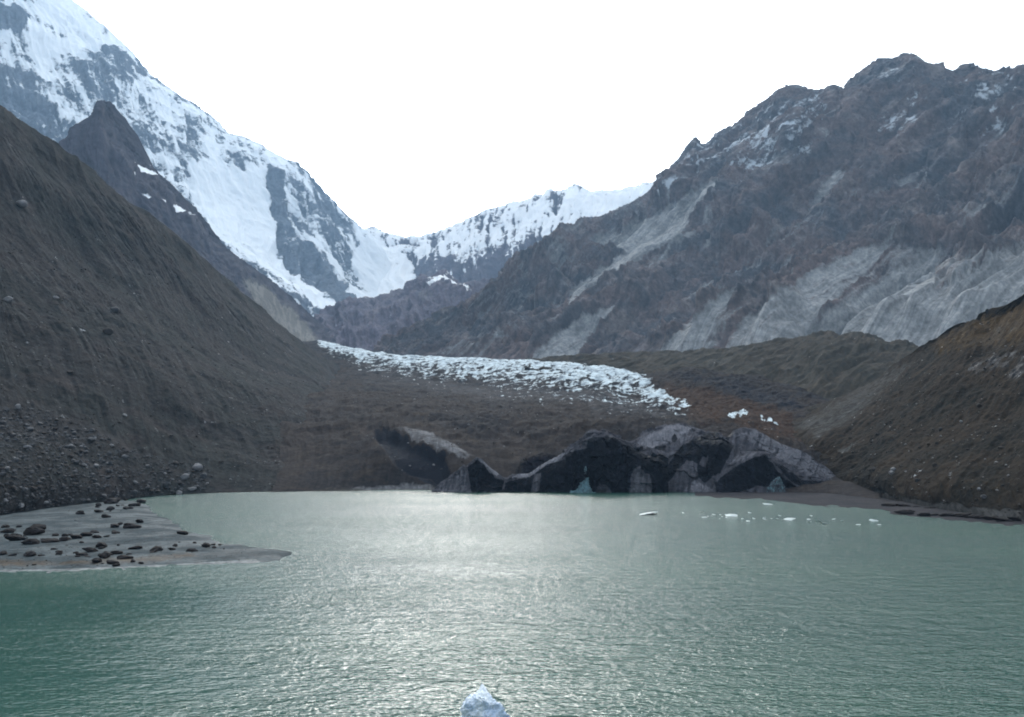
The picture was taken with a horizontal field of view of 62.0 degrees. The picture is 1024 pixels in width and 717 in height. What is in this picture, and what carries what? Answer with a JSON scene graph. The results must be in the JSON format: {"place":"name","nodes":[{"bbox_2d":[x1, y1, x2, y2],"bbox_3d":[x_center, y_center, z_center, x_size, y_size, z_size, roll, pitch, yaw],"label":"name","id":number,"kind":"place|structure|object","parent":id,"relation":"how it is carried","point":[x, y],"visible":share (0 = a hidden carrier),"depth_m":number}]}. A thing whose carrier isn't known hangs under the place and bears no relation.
{"place":"outdoors","nodes":[
{"label":"outdoors","id":0,"kind":"place"},
{"bbox_2d":[0,500,291,572],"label":"sand beach","id":1,"kind":"structure","parent":0,"point":[61,519],"depth_m":172.22},
{"bbox_2d":[1,524,9,527],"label":"dark rock","id":2,"kind":"object","parent":1,"relation":"on","point":[5,526],"visible":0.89,"depth_m":206.65},
{"bbox_2d":[0,528,15,532],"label":"dark rock","id":3,"kind":"object","parent":1,"relation":"on","point":[9,530],"visible":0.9,"depth_m":194.01},
{"bbox_2d":[4,535,26,540],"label":"dark rock","id":4,"kind":"object","parent":1,"relation":"on","point":[15,538],"visible":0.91,"depth_m":178.07},
{"bbox_2d":[23,551,36,556],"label":"dark rock","id":5,"kind":"object","parent":1,"relation":"on","point":[29,553],"visible":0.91,"depth_m":151.99},
{"bbox_2d":[21,538,39,544],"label":"dark rock","id":6,"kind":"object","parent":1,"relation":"on","point":[31,541],"visible":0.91,"depth_m":170.76},
{"bbox_2d":[23,526,44,534],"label":"dark rock","id":7,"kind":"object","parent":1,"relation":"on","point":[30,530],"visible":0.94,"depth_m":189.49},
{"bbox_2d":[31,524,45,529],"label":"dark rock","id":8,"kind":"object","parent":1,"relation":"on","point":[42,526],"visible":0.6,"depth_m":200.79},
{"bbox_2d":[41,538,59,542],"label":"dark rock","id":9,"kind":"object","parent":1,"relation":"on","point":[47,540],"visible":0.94,"depth_m":173.98},
{"bbox_2d":[55,550,62,554],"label":"dark rock","id":10,"kind":"object","parent":1,"relation":"on","point":[59,552],"visible":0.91,"depth_m":154.41},
{"bbox_2d":[59,536,70,540],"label":"dark rock","id":11,"kind":"object","parent":1,"relation":"on","point":[66,538],"visible":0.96,"depth_m":176.93},
{"bbox_2d":[70,534,82,538],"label":"dark rock","id":12,"kind":"object","parent":1,"relation":"on","point":[77,536],"visible":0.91,"depth_m":181.29},
{"bbox_2d":[80,532,92,535],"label":"dark rock","id":13,"kind":"object","parent":1,"relation":"on","point":[86,534],"visible":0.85,"depth_m":186.31},
{"bbox_2d":[82,547,97,551],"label":"dark rock","id":14,"kind":"object","parent":1,"relation":"on","point":[89,549],"visible":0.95,"depth_m":157.98},
{"bbox_2d":[92,558,101,562],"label":"dark rock","id":15,"kind":"object","parent":1,"relation":"on","point":[95,560],"visible":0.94,"depth_m":146.57},
{"bbox_2d":[96,542,106,547],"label":"dark rock","id":16,"kind":"object","parent":1,"relation":"on","point":[99,544],"visible":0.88,"depth_m":165.17},
{"bbox_2d":[98,551,110,557],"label":"dark rock","id":17,"kind":"object","parent":1,"relation":"on","point":[105,554],"visible":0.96,"depth_m":150.83},
{"bbox_2d":[101,514,110,517],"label":"dark rock","id":18,"kind":"object","parent":1,"relation":"on","point":[105,516],"visible":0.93,"depth_m":235.92},
{"bbox_2d":[103,498,120,503],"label":"dark rock","id":19,"kind":"object","parent":1,"relation":"on","point":[111,500],"visible":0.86,"depth_m":301.48},
{"bbox_2d":[106,560,119,563],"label":"dark rock","id":20,"kind":"object","parent":1,"relation":"on","point":[110,561],"visible":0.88,"depth_m":145.90},
{"bbox_2d":[110,523,119,527],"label":"dark rock","id":21,"kind":"object","parent":1,"relation":"on","point":[114,525],"visible":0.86,"depth_m":206.39},
{"bbox_2d":[110,550,122,553],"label":"dark rock","id":22,"kind":"object","parent":1,"relation":"on","point":[117,552],"visible":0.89,"depth_m":155.65},
{"bbox_2d":[117,555,133,558],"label":"dark rock","id":23,"kind":"object","parent":1,"relation":"on","point":[124,557],"visible":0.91,"depth_m":150.33},
{"bbox_2d":[0,518,264,570],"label":"beach pebbles","id":24,"kind":"object","parent":1,"relation":"on","point":[110,551],"visible":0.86,"depth_m":160.19},
{"bbox_2d":[123,523,141,528],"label":"dark rock","id":25,"kind":"object","parent":1,"relation":"on","point":[130,525],"visible":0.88,"depth_m":204.32},
{"bbox_2d":[128,545,141,548],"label":"dark rock","id":26,"kind":"object","parent":1,"relation":"on","point":[137,547],"visible":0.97,"depth_m":162.17},
{"bbox_2d":[136,499,145,502],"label":"dark rock","id":27,"kind":"object","parent":1,"relation":"on","point":[140,501],"visible":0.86,"depth_m":306.75},
{"bbox_2d":[149,546,162,551],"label":"dark rock","id":28,"kind":"object","parent":1,"relation":"on","point":[156,548],"visible":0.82,"depth_m":159.69},
{"bbox_2d":[177,531,187,534],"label":"dark rock","id":29,"kind":"object","parent":1,"relation":"on","point":[183,532],"visible":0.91,"depth_m":191.29},
{"bbox_2d":[186,548,197,551],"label":"dark rock","id":30,"kind":"object","parent":1,"relation":"on","point":[191,550],"visible":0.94,"depth_m":159.31},
{"bbox_2d":[201,542,210,547],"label":"dark rock","id":31,"kind":"object","parent":1,"relation":"on","point":[205,544],"visible":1,"depth_m":166.99},
{"bbox_2d":[0,105,369,514],"bbox_3d":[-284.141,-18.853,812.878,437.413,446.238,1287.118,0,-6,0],"label":"hillside","id":32,"kind":"structure","parent":0,"point":[63,193],"depth_m":512.97},
{"bbox_2d":[16,200,27,207],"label":"boulder","id":33,"kind":"object","parent":32,"relation":"on","point":[22,203],"visible":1,"depth_m":571.36},
{"bbox_2d":[87,437,95,442],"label":"boulder","id":34,"kind":"object","parent":32,"relation":"on","point":[91,439],"visible":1,"depth_m":339.36},
{"bbox_2d":[0,407,212,513],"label":"rubble","id":35,"kind":"object","parent":32,"relation":"on","point":[24,489],"visible":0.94,"depth_m":312.25},
{"bbox_2d":[30,486,36,490],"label":"boulder","id":36,"kind":"object","parent":35,"relation":"on","point":[33,488],"visible":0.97,"depth_m":268.14},
{"bbox_2d":[180,473,189,479],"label":"boulder","id":37,"kind":"object","parent":35,"relation":"on","point":[185,476],"visible":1,"depth_m":372.31},
{"bbox_2d":[192,463,202,470],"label":"boulder","id":38,"kind":"object","parent":35,"relation":"on","point":[197,466],"visible":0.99,"depth_m":387.15},
{"bbox_2d":[103,327,113,334],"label":"boulder","id":39,"kind":"object","parent":32,"relation":"on","point":[108,331],"visible":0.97,"depth_m":487.17},
{"bbox_2d":[110,307,118,312],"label":"boulder","id":40,"kind":"object","parent":32,"relation":"on","point":[115,309],"visible":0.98,"depth_m":541.64},
{"bbox_2d":[0,235,322,490],"bbox_3d":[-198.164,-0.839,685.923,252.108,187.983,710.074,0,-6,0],"label":"slope debris","id":41,"kind":"object","parent":32,"relation":"on","point":[220,461],"visible":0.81,"depth_m":460.02},
{"bbox_2d":[3,296,12,301],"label":"boulder","id":42,"kind":"object","parent":41,"relation":"on","point":[8,299],"visible":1,"depth_m":441.11},
{"bbox_2d":[162,482,170,486],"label":"boulder","id":43,"kind":"object","parent":32,"relation":"on","point":[166,484],"visible":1,"depth_m":357.35},
{"bbox_2d":[0,0,390,316],"bbox_3d":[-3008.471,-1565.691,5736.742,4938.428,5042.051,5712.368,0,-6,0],"label":"snow mountain","id":44,"kind":"structure","parent":0,"point":[299,235],"depth_m":4430.42},
{"bbox_2d":[59,100,344,345],"bbox_3d":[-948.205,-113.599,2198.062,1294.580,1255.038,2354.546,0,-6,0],"label":"shale mountain","id":45,"kind":"structure","parent":0,"point":[102,140],"depth_m":1831.09},
{"bbox_2d":[314,269,489,351],"bbox_3d":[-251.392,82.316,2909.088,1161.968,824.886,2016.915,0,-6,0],"label":"hill","id":46,"kind":"structure","parent":0,"point":[365,323],"depth_m":2436.85},
{"bbox_2d":[364,180,654,295],"bbox_3d":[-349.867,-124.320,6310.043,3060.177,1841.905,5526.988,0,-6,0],"label":"pass mountain","id":47,"kind":"structure","parent":0,"point":[487,243],"depth_m":5031.85},
{"bbox_2d":[0,490,1023,716],"bbox_3d":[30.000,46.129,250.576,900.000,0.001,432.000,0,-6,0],"label":"lake water","id":48,"kind":"structure","parent":0,"point":[399,603],"depth_m":102.38},
{"bbox_2d":[431,457,510,492],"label":"ice cone","id":49,"kind":"object","parent":48,"relation":"on","point":[476,474],"visible":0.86,"depth_m":383.93},
{"bbox_2d":[460,684,509,716],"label":"iceberg","id":50,"kind":"object","parent":48,"relation":"on","point":[481,702],"visible":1,"depth_m":59.51},
{"bbox_2d":[502,452,566,491],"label":"ice ridge","id":51,"kind":"structure","parent":48,"relation":"on","point":[548,476],"depth_m":381.76},
{"bbox_2d":[515,452,556,473],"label":"debris bank","id":52,"kind":"structure","parent":48,"relation":"on","point":[529,464],"depth_m":404.75},
{"bbox_2d":[563,429,668,492],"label":"ice cliff","id":53,"kind":"structure","parent":48,"relation":"on","point":[602,461],"depth_m":379.17},
{"bbox_2d":[639,512,656,514],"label":"ice floe","id":54,"kind":"object","parent":48,"relation":"on","point":[646,513],"visible":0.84,"depth_m":252.62},
{"bbox_2d":[629,423,735,492],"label":"ice slab","id":55,"kind":"structure","parent":48,"relation":"on","point":[699,460],"depth_m":389.07},
{"bbox_2d":[712,427,834,492],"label":"ice wedge","id":56,"kind":"object","parent":48,"relation":"on","point":[761,462],"visible":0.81,"depth_m":380.73},
{"bbox_2d":[74,0,1023,236],"label":"sky","id":57,"kind":"structure","parent":0,"point":[418,118]},
{"bbox_2d":[271,340,880,498],"bbox_3d":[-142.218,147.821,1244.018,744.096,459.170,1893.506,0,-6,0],"label":"glacier terrain","id":58,"kind":"structure","parent":0,"point":[324,441],"depth_m":522.23},
{"bbox_2d":[353,392,777,465],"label":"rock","id":59,"kind":"object","parent":58,"relation":"on","point":[553,428],"visible":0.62,"depth_m":482.86},
{"bbox_2d":[347,387,802,474],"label":"glacier debris","id":60,"kind":"object","parent":58,"relation":"on","point":[560,421],"visible":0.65,"depth_m":481.60},
{"bbox_2d":[372,52,1023,359],"bbox_3d":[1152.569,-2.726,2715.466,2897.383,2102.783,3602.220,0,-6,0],"label":"mountain","id":61,"kind":"structure","parent":0,"point":[883,198],"depth_m":2010.05},
{"bbox_2d":[525,330,918,399],"bbox_3d":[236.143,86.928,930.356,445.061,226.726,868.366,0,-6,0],"label":"moraine hill","id":62,"kind":"structure","parent":0,"point":[829,365],"depth_m":789.52},
{"bbox_2d":[694,492,1023,525],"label":"beach","id":63,"kind":"structure","parent":0,"point":[820,499],"depth_m":310.88},
{"bbox_2d":[881,503,897,506],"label":"dark rock","id":64,"kind":"object","parent":63,"relation":"on","point":[888,504],"visible":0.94,"depth_m":285.91},
{"bbox_2d":[893,509,915,514],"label":"dark rock","id":65,"kind":"object","parent":63,"relation":"on","point":[905,512],"visible":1,"depth_m":254.26},
{"bbox_2d":[917,512,930,515],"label":"dark rock","id":66,"kind":"object","parent":63,"relation":"on","point":[924,514],"visible":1,"depth_m":247.11},
{"bbox_2d":[939,513,953,515],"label":"dark rock","id":67,"kind":"object","parent":63,"relation":"on","point":[946,514],"visible":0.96,"depth_m":245.03},
{"bbox_2d":[951,513,971,516],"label":"dark rock","id":68,"kind":"object","parent":63,"relation":"on","point":[960,514],"visible":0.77,"depth_m":242.24},
{"bbox_2d":[964,514,984,518],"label":"dark rock","id":69,"kind":"object","parent":63,"relation":"on","point":[975,516],"visible":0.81,"depth_m":237.00},
{"bbox_2d":[979,516,992,519],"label":"dark rock","id":70,"kind":"object","parent":63,"relation":"on","point":[986,517],"visible":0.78,"depth_m":233.20},
{"bbox_2d":[991,517,1012,521],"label":"dark rock","id":71,"kind":"object","parent":63,"relation":"on","point":[999,519],"visible":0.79,"depth_m":227.62},
{"bbox_2d":[1007,517,1020,520],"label":"dark rock","id":72,"kind":"object","parent":63,"relation":"on","point":[1014,519],"visible":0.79,"depth_m":228.76},
{"bbox_2d":[791,294,1023,521],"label":"hillside","id":73,"kind":"structure","parent":0,"point":[822,429],"depth_m":357.74},
{"bbox_2d":[824,306,1023,517],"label":"slope debris","id":74,"kind":"object","parent":73,"relation":"on","point":[1000,447],"visible":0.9,"depth_m":333.52}
]}

